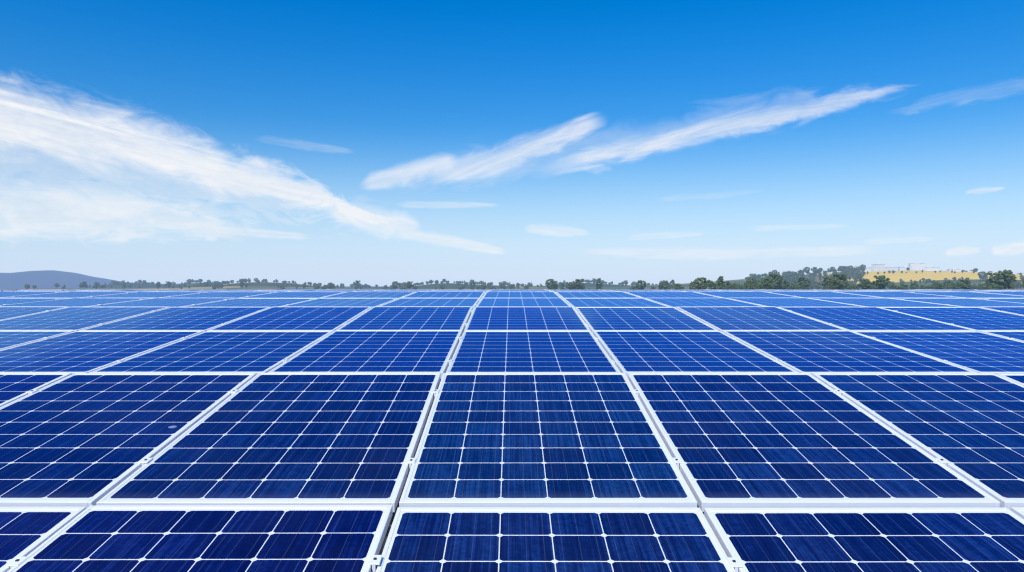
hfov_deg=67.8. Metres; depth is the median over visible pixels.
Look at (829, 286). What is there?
tree
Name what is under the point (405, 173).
cloud
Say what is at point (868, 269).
building
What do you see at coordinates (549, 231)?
cloud
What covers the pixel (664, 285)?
tree
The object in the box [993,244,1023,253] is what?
cloud
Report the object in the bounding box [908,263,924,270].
building
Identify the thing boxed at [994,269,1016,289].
tree
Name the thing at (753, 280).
tree
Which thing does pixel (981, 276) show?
tree
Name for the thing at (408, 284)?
tree
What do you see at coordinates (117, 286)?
trees
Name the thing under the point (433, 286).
trees
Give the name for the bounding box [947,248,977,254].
cloud
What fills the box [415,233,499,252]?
cloud
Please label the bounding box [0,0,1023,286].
sky
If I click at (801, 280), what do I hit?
tree
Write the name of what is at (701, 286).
tree
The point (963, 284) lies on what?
tree
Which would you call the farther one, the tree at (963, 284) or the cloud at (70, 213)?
the cloud at (70, 213)
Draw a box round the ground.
[0,271,1023,553]
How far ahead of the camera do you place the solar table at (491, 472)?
2.79 m
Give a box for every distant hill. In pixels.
[0,270,176,288]
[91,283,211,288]
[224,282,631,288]
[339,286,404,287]
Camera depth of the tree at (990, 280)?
682.94 m
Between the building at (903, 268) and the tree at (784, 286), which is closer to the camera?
the tree at (784, 286)
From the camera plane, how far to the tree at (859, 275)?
2048.42 m
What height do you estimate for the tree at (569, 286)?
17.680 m
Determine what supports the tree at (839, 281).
on the ground
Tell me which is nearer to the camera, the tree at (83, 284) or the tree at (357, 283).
the tree at (83, 284)
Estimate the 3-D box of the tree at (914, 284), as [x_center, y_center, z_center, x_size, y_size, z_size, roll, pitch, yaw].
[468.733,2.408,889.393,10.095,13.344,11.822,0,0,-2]
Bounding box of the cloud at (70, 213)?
[0,193,222,239]
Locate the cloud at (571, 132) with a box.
[445,117,593,178]
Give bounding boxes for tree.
[80,281,86,287]
[327,283,334,288]
[353,280,360,289]
[392,281,400,289]
[405,281,413,289]
[545,279,555,289]
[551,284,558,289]
[565,282,573,289]
[572,279,584,289]
[595,278,602,289]
[636,280,645,289]
[658,280,668,289]
[693,277,709,289]
[707,281,715,289]
[716,276,725,288]
[744,277,759,283]
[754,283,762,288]
[759,278,775,288]
[763,273,782,289]
[779,279,789,289]
[797,277,810,285]
[815,282,821,289]
[822,276,833,286]
[826,273,847,289]
[826,282,836,289]
[839,266,846,271]
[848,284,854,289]
[854,272,862,278]
[858,279,870,289]
[871,275,890,289]
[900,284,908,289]
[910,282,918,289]
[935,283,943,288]
[956,279,970,288]
[978,271,987,278]
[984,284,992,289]
[985,272,997,281]
[985,276,998,286]
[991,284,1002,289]
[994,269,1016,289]
[1003,275,1016,289]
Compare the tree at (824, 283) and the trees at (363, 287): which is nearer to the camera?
the tree at (824, 283)
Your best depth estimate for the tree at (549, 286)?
1276.65 m
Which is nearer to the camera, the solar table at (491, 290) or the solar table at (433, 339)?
the solar table at (433, 339)
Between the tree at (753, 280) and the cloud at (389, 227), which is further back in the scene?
the cloud at (389, 227)
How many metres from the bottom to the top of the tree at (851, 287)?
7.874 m
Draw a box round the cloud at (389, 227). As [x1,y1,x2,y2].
[335,209,414,237]
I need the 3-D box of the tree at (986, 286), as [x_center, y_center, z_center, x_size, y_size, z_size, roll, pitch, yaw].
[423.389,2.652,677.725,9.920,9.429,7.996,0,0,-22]
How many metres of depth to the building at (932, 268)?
2597.18 m
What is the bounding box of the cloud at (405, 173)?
[369,157,450,186]
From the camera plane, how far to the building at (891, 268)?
2639.14 m
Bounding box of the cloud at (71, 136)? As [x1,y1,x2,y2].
[0,89,394,223]
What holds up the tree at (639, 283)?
on the ground
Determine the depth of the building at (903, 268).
2586.17 m
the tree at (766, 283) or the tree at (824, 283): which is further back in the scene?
the tree at (824, 283)
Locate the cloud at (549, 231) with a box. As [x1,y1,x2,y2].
[530,229,579,233]
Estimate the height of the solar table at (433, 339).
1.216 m
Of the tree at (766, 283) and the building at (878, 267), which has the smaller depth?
the tree at (766, 283)
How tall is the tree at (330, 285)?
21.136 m
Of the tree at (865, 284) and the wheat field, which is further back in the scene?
the wheat field
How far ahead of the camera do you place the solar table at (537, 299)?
9.18 m
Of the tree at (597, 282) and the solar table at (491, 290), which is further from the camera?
the tree at (597, 282)
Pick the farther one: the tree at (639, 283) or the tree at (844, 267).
the tree at (844, 267)
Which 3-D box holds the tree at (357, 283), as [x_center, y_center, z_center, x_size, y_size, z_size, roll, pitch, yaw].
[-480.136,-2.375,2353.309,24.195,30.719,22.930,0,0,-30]
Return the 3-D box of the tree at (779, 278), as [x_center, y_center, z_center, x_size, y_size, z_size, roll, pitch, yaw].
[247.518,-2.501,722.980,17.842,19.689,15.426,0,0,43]
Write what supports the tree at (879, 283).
on the ground
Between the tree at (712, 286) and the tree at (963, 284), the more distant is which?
the tree at (963, 284)
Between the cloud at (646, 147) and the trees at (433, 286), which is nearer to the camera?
the trees at (433, 286)
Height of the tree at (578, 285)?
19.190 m
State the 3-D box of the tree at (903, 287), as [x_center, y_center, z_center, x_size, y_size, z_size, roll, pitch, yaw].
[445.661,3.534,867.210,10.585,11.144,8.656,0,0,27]
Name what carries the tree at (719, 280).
on the ground
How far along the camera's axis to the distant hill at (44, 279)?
5191.76 m
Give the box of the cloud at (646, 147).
[575,91,881,161]
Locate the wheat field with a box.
[817,271,1023,283]
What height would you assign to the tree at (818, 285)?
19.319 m
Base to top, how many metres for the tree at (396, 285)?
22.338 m
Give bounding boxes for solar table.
[0,289,1023,291]
[0,291,1023,308]
[0,306,1023,377]
[0,373,1023,571]

